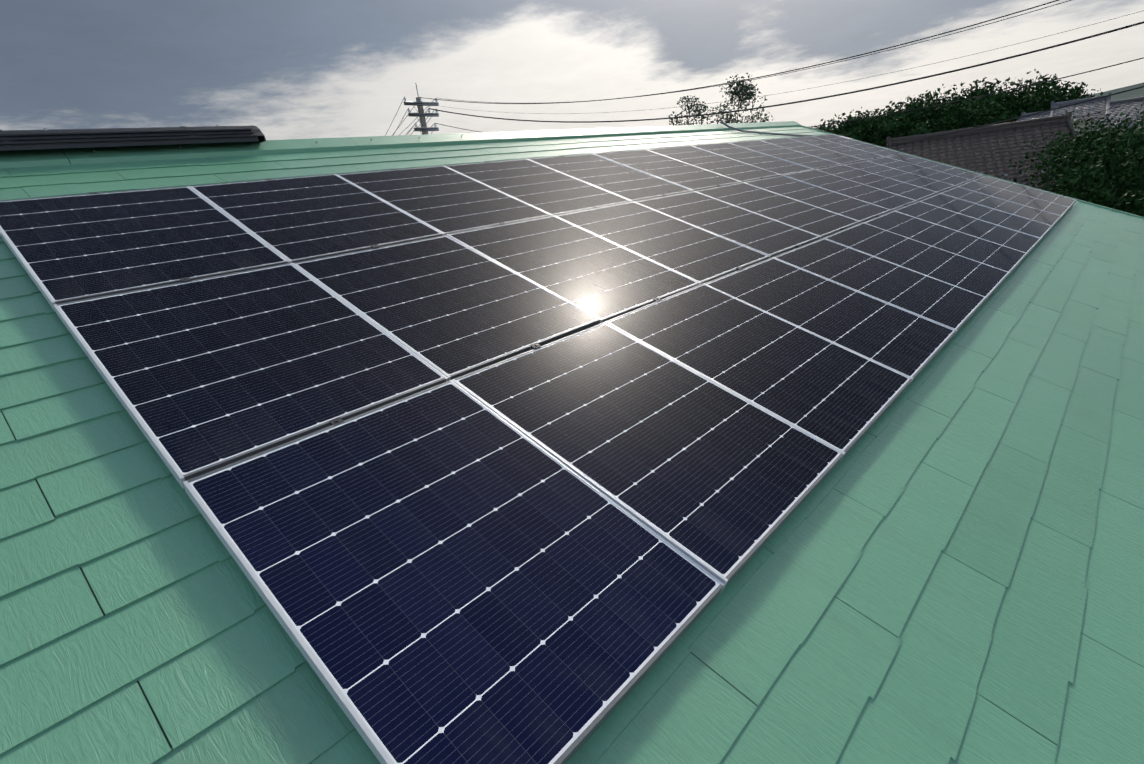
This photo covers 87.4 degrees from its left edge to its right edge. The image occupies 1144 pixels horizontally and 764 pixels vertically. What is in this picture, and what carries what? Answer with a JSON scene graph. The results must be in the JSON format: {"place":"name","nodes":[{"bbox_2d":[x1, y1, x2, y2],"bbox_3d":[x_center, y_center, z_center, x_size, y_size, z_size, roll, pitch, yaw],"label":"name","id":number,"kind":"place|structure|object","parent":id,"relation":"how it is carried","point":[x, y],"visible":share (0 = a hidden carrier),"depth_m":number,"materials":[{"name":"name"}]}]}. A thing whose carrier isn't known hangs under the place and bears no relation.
{"place":"outdoors","nodes":[
{"label":"outdoors","id":0,"kind":"place"},
{"bbox_2d":[89,136,978,425],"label":"panel clamps","id":1,"kind":"object","parent":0,"point":[339,420],"visible":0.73,"depth_m":2.95,"materials":[{"name":"silver metal"}]},
{"bbox_2d":[0,0,1143,139],"label":"sky","id":2,"kind":"structure","parent":0,"point":[286,69],"materials":[{"name":"grey"}]},
{"bbox_2d":[720,121,852,139],"bbox_3d":[3.291,-3.782,9.066,1.166,0.102,2.263,33,38,30],"label":"cable","id":3,"kind":"object","parent":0,"point":[747,131],"visible":0.75,"depth_m":8.81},
{"bbox_2d":[1017,96,1143,158],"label":"grey neighbour house","id":4,"kind":"structure","parent":0,"point":[1128,109],"depth_m":34.38,"materials":[{"name":"grey"}]},
{"bbox_2d":[1079,83,1143,100],"bbox_3d":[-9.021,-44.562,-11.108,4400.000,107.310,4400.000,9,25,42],"label":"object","id":5,"kind":"structure","parent":0,"point":[1139,92],"depth_m":1122.88,"materials":[{"name":"grey"}]},
{"label":"ground","id":6,"kind":"structure","parent":0,"visible":0},
{"bbox_2d":[403,83,438,134],"bbox_3d":[-5.686,-6.756,26.549,0.500,11.875,1.800,9,25,42],"label":"utility pole","id":7,"kind":"object","parent":6,"relation":"on","point":[421,115],"visible":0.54,"depth_m":25.02,"materials":[{"name":"concrete"}]},
{"bbox_2d":[386,0,1143,161],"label":"power lines","id":8,"kind":"object","parent":7,"relation":"hanging from","point":[1099,34],"visible":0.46,"depth_m":15.53,"materials":[{"name":"black rubber"}]},
{"bbox_2d":[668,95,712,124],"bbox_3d":[4.453,-4.638,20.191,2.115,9.306,2.658,3,21,30],"label":"bamboo tree","id":9,"kind":"object","parent":6,"relation":"on","point":[693,110],"visible":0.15,"depth_m":18.82,"materials":[{"name":"green plant"}]},
{"bbox_2d":[706,72,774,123],"bbox_3d":[6.036,-5.503,21.146,2.254,9.953,3.640,-4,18,11],"label":"bamboo tree","id":10,"kind":"object","parent":6,"relation":"on","point":[743,89],"visible":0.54,"depth_m":19.54,"materials":[{"name":"green plant"}]},
{"bbox_2d":[811,124,855,139],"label":"tree","id":11,"kind":"object","parent":6,"relation":"on","point":[833,131],"visible":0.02,"depth_m":50.50,"materials":[{"name":"green plant"}]},
{"bbox_2d":[814,109,896,143],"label":"tree","id":12,"kind":"object","parent":6,"relation":"on","point":[843,114],"visible":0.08,"depth_m":51.20,"materials":[{"name":"green plant"}]},
{"bbox_2d":[837,115,874,143],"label":"tree","id":13,"kind":"object","parent":6,"relation":"on","point":[855,130],"visible":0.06,"depth_m":48.80,"materials":[{"name":"green plant"}]},
{"bbox_2d":[834,107,926,146],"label":"tree","id":14,"kind":"object","parent":6,"relation":"on","point":[872,122],"visible":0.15,"depth_m":48.56,"materials":[{"name":"green plant"}]},
{"bbox_2d":[858,100,944,134],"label":"tree","id":15,"kind":"object","parent":6,"relation":"on","point":[889,107],"depth_m":49.91,"materials":[{"name":"green plant"}]},
{"bbox_2d":[870,96,1002,147],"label":"tree","id":16,"kind":"object","parent":6,"relation":"on","point":[891,129],"visible":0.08,"depth_m":44.16,"materials":[{"name":"green plant"}]},
{"bbox_2d":[868,77,1004,140],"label":"tree","id":17,"kind":"object","parent":6,"relation":"on","point":[919,114],"visible":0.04,"depth_m":46.58,"materials":[{"name":"green plant"}]},
{"bbox_2d":[883,79,1017,121],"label":"tree","id":18,"kind":"object","parent":6,"relation":"on","point":[899,114],"visible":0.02,"depth_m":49.50,"materials":[{"name":"green plant"}]},
{"bbox_2d":[900,82,1050,129],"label":"tree","id":19,"kind":"object","parent":6,"relation":"on","point":[975,92],"visible":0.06,"depth_m":45.72,"materials":[{"name":"green plant"}]},
{"bbox_2d":[925,93,1043,132],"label":"tree","id":20,"kind":"object","parent":6,"relation":"on","point":[1005,114],"visible":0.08,"depth_m":43.46,"materials":[{"name":"green plant"}]},
{"bbox_2d":[887,112,1084,191],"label":"neighboring roof","id":21,"kind":"structure","parent":6,"relation":"on","point":[995,164],"depth_m":25.08,"materials":[{"name":"grey"}]},
{"bbox_2d":[911,74,1089,118],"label":"tree","id":22,"kind":"object","parent":6,"relation":"on","point":[1072,88],"visible":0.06,"depth_m":46.80,"materials":[{"name":"green plant"}]},
{"bbox_2d":[940,69,1073,120],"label":"tree","id":23,"kind":"object","parent":6,"relation":"on","point":[1041,93],"visible":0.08,"depth_m":45.09,"materials":[{"name":"green plant"}]},
{"bbox_2d":[1018,82,1102,110],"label":"tree","id":24,"kind":"object","parent":6,"relation":"on","point":[1076,94],"visible":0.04,"depth_m":46.83,"materials":[{"name":"green plant"}]},
{"bbox_2d":[1008,113,1143,196],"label":"tree","id":25,"kind":"object","parent":6,"relation":"on","point":[1133,145],"visible":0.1,"depth_m":18.95,"materials":[{"name":"green plant"}]},
{"bbox_2d":[1050,92,1111,140],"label":"building","id":26,"kind":"structure","parent":6,"relation":"on","point":[1092,107],"depth_m":30.04,"materials":[{"name":"grey"}]},
{"bbox_2d":[1029,111,1143,210],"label":"tree","id":27,"kind":"object","parent":6,"relation":"on","point":[1112,164],"visible":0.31,"depth_m":17.60,"materials":[{"name":"green plant"}]},
{"bbox_2d":[1043,162,1143,216],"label":"bush","id":28,"kind":"object","parent":6,"relation":"on","point":[1100,194],"visible":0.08,"depth_m":15.61,"materials":[{"name":"green plant"}]},
{"bbox_2d":[1065,103,1143,163],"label":"tree","id":29,"kind":"object","parent":6,"relation":"on","point":[1117,130],"depth_m":28.33,"materials":[{"name":"green plant"}]},
{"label":"house walls","id":30,"kind":"object","parent":6,"relation":"on","visible":0},
{"bbox_2d":[0,127,1143,763],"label":"roof slate","id":31,"kind":"object","parent":30,"relation":"on","point":[944,565],"visible":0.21,"depth_m":1.59,"materials":[{"name":"green paint"}]},
{"bbox_2d":[0,186,289,310],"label":"solar panel","id":32,"kind":"object","parent":31,"relation":"on","point":[66,248],"visible":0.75,"depth_m":2.60,"materials":[{"name":"glass"}]},
{"bbox_2d":[0,121,800,168],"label":"roof ridge cap","id":33,"kind":"object","parent":31,"relation":"on","point":[35,157],"visible":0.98,"depth_m":4.41,"materials":[{"name":"metal"}]},
{"bbox_2d":[0,125,265,150],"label":"ridge vent","id":34,"kind":"object","parent":33,"relation":"on","point":[45,138],"visible":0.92,"depth_m":3.59,"materials":[{"name":"black metal"}]},
{"bbox_2d":[183,380,724,763],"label":"solar panel","id":35,"kind":"object","parent":31,"relation":"on","point":[450,572],"visible":0.96,"depth_m":1.42,"materials":[{"name":"glass"}]},
{"bbox_2d":[554,201,769,283],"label":"solar panel","id":36,"kind":"object","parent":31,"relation":"on","point":[698,254],"visible":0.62,"depth_m":3.78,"materials":[{"name":"glass"}]},
{"bbox_2d":[605,283,912,458],"bbox_3d":[0.834,-0.125,2.687,1.120,0.042,0.847,33,39,30],"label":"solar panel","id":37,"kind":"object","parent":31,"relation":"on","point":[838,397],"visible":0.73,"depth_m":2.61,"materials":[{"name":"glass"}]},
{"bbox_2d":[704,257,956,383],"bbox_3d":[1.401,-0.389,3.262,1.120,0.041,0.847,32,38,30],"label":"solar panel","id":38,"kind":"object","parent":31,"relation":"on","point":[905,342],"visible":0.79,"depth_m":3.20,"materials":[{"name":"glass"}]},
{"bbox_2d":[773,238,987,335],"bbox_3d":[1.968,-0.653,3.838,1.120,0.041,0.847,32,38,30],"label":"solar panel","id":39,"kind":"object","parent":31,"relation":"on","point":[951,306],"visible":0.83,"depth_m":3.78,"materials":[{"name":"glass"}]},
{"bbox_2d":[824,222,1009,301],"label":"solar panel","id":40,"kind":"object","parent":31,"relation":"on","point":[977,277],"visible":0.9,"depth_m":4.37,"materials":[{"name":"glass"}]},
{"bbox_2d":[887,154,983,180],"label":"solar panel","id":41,"kind":"object","parent":31,"relation":"on","point":[966,174],"visible":0.6,"depth_m":8.43,"materials":[{"name":"glass"}]},
{"bbox_2d":[864,211,1027,274],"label":"solar panel","id":42,"kind":"object","parent":31,"relation":"on","point":[1002,257],"visible":0.75,"depth_m":4.95,"materials":[{"name":"glass"}]},
{"bbox_2d":[894,201,1040,254],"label":"solar panel","id":43,"kind":"object","parent":31,"relation":"on","point":[1001,235],"visible":0.85,"depth_m":5.53,"materials":[{"name":"glass"}]},
{"bbox_2d":[800,125,1143,218],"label":"roof edge trim","id":44,"kind":"structure","parent":31,"relation":"attached to","point":[1115,210],"depth_m":8.68,"materials":[{"name":"green metal"}]},
{"bbox_2d":[940,187,1061,227],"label":"solar panel","id":45,"kind":"object","parent":31,"relation":"on","point":[1030,213],"visible":0.83,"depth_m":6.68,"materials":[{"name":"glass"}]},
{"bbox_2d":[957,181,1069,217],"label":"solar panel","id":46,"kind":"object","parent":31,"relation":"on","point":[1028,201],"visible":0.85,"depth_m":7.26,"materials":[{"name":"glass"}]},
{"bbox_3d":[1.985,-1.548,5.294,3.003,0.040,10.160,33,38,30],"label":"array","id":47,"kind":"object","parent":31,"relation":"on","visible":0},
{"bbox_2d":[54,263,447,488],"bbox_3d":[-1.129,-0.126,2.110,1.120,0.042,0.847,32,38,30],"label":"solar panel","id":48,"kind":"object","parent":47,"relation":"on","point":[201,376],"visible":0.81,"depth_m":2.01,"materials":[{"name":"glass"}]},
{"bbox_2d":[189,174,443,262],"bbox_3d":[-1.390,-0.918,3.260,1.120,0.041,0.847,33,39,30],"label":"solar panel","id":49,"kind":"object","parent":47,"relation":"on","point":[296,219],"visible":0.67,"depth_m":3.19,"materials":[{"name":"glass"}]},
{"bbox_2d":[337,166,551,234],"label":"solar panel","id":50,"kind":"object","parent":47,"relation":"on","point":[445,200],"visible":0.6,"depth_m":3.78,"materials":[{"name":"glass"}]},
{"bbox_2d":[293,235,600,380],"bbox_3d":[-0.562,-0.390,2.686,1.120,0.042,0.847,32,38,31],"label":"solar panel","id":51,"kind":"object","parent":47,"relation":"on","point":[448,307],"visible":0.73,"depth_m":2.61,"materials":[{"name":"glass"}]},
{"bbox_2d":[445,159,630,215],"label":"solar panel","id":52,"kind":"object","parent":47,"relation":"on","point":[552,192],"visible":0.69,"depth_m":4.36,"materials":[{"name":"glass"}]},
{"bbox_2d":[446,215,699,322],"bbox_3d":[0.005,-0.653,3.261,1.120,0.041,0.847,33,38,30],"label":"solar panel","id":53,"kind":"object","parent":47,"relation":"on","point":[603,279],"visible":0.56,"depth_m":3.20,"materials":[{"name":"glass"}]},
{"bbox_2d":[528,154,692,201],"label":"solar panel","id":54,"kind":"object","parent":47,"relation":"on","point":[624,181],"visible":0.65,"depth_m":4.94,"materials":[{"name":"glass"}]},
{"bbox_2d":[452,322,844,588],"bbox_3d":[0.266,0.139,2.111,1.120,0.042,0.847,32,38,30],"label":"solar panel","id":55,"kind":"object","parent":47,"relation":"on","point":[719,482],"visible":0.9,"depth_m":2.01,"materials":[{"name":"glass"}]},
{"bbox_2d":[593,149,740,190],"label":"solar panel","id":56,"kind":"object","parent":47,"relation":"on","point":[681,173],"visible":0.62,"depth_m":5.52,"materials":[{"name":"glass"}]},
{"bbox_2d":[646,146,780,182],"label":"solar panel","id":57,"kind":"object","parent":47,"relation":"on","point":[720,164],"visible":0.73,"depth_m":6.10,"materials":[{"name":"glass"}]},
{"bbox_2d":[634,191,820,257],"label":"solar panel","id":58,"kind":"object","parent":47,"relation":"on","point":[770,237],"visible":0.75,"depth_m":4.36,"materials":[{"name":"glass"}]},
{"bbox_2d":[690,143,812,175],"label":"solar panel","id":59,"kind":"object","parent":47,"relation":"on","point":[757,159],"visible":0.69,"depth_m":6.68,"materials":[{"name":"glass"}]},
{"bbox_2d":[695,182,859,238],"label":"solar panel","id":60,"kind":"object","parent":47,"relation":"on","point":[818,221],"visible":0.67,"depth_m":4.94,"materials":[{"name":"glass"}]},
{"bbox_2d":[728,140,840,168],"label":"solar panel","id":61,"kind":"object","parent":47,"relation":"on","point":[793,156],"visible":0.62,"depth_m":7.25,"materials":[{"name":"glass"}]},
{"bbox_2d":[760,138,863,164],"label":"solar panel","id":62,"kind":"object","parent":47,"relation":"on","point":[819,152],"visible":0.73,"depth_m":7.83,"materials":[{"name":"glass"}]},
{"bbox_2d":[744,176,890,222],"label":"solar panel","id":63,"kind":"object","parent":47,"relation":"on","point":[861,211],"visible":0.73,"depth_m":5.52,"materials":[{"name":"glass"}]},
{"bbox_2d":[789,136,884,160],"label":"solar panel","id":64,"kind":"object","parent":47,"relation":"on","point":[839,148],"visible":0.65,"depth_m":8.41,"materials":[{"name":"glass"}]},
{"bbox_2d":[782,169,915,210],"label":"solar panel","id":65,"kind":"object","parent":47,"relation":"attached to","point":[858,191],"visible":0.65,"depth_m":6.10,"materials":[{"name":"glass"}]},
{"bbox_2d":[813,134,901,156],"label":"solar panel","id":66,"kind":"object","parent":47,"relation":"on","point":[877,150],"visible":0.6,"depth_m":8.99,"materials":[{"name":"glass"}]},
{"bbox_2d":[816,164,937,201],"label":"solar panel","id":67,"kind":"object","parent":47,"relation":"on","point":[907,190],"visible":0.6,"depth_m":6.68,"materials":[{"name":"glass"}]},
{"bbox_2d":[843,161,955,193],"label":"solar panel","id":68,"kind":"object","parent":47,"relation":"on","point":[909,178],"visible":0.69,"depth_m":7.26,"materials":[{"name":"glass"}]},
{"bbox_2d":[866,157,969,186],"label":"solar panel","id":69,"kind":"object","parent":47,"relation":"on","point":[923,171],"visible":0.6,"depth_m":7.84,"materials":[{"name":"glass"}]},
{"bbox_2d":[920,193,1052,239],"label":"solar panel","id":70,"kind":"object","parent":47,"relation":"on","point":[1003,219],"visible":0.81,"depth_m":6.10,"materials":[{"name":"glass"}]},
{"bbox_2d":[972,176,1076,207],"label":"solar panel","id":71,"kind":"object","parent":47,"relation":"on","point":[1035,193],"visible":0.79,"depth_m":7.84,"materials":[{"name":"glass"}]}
]}

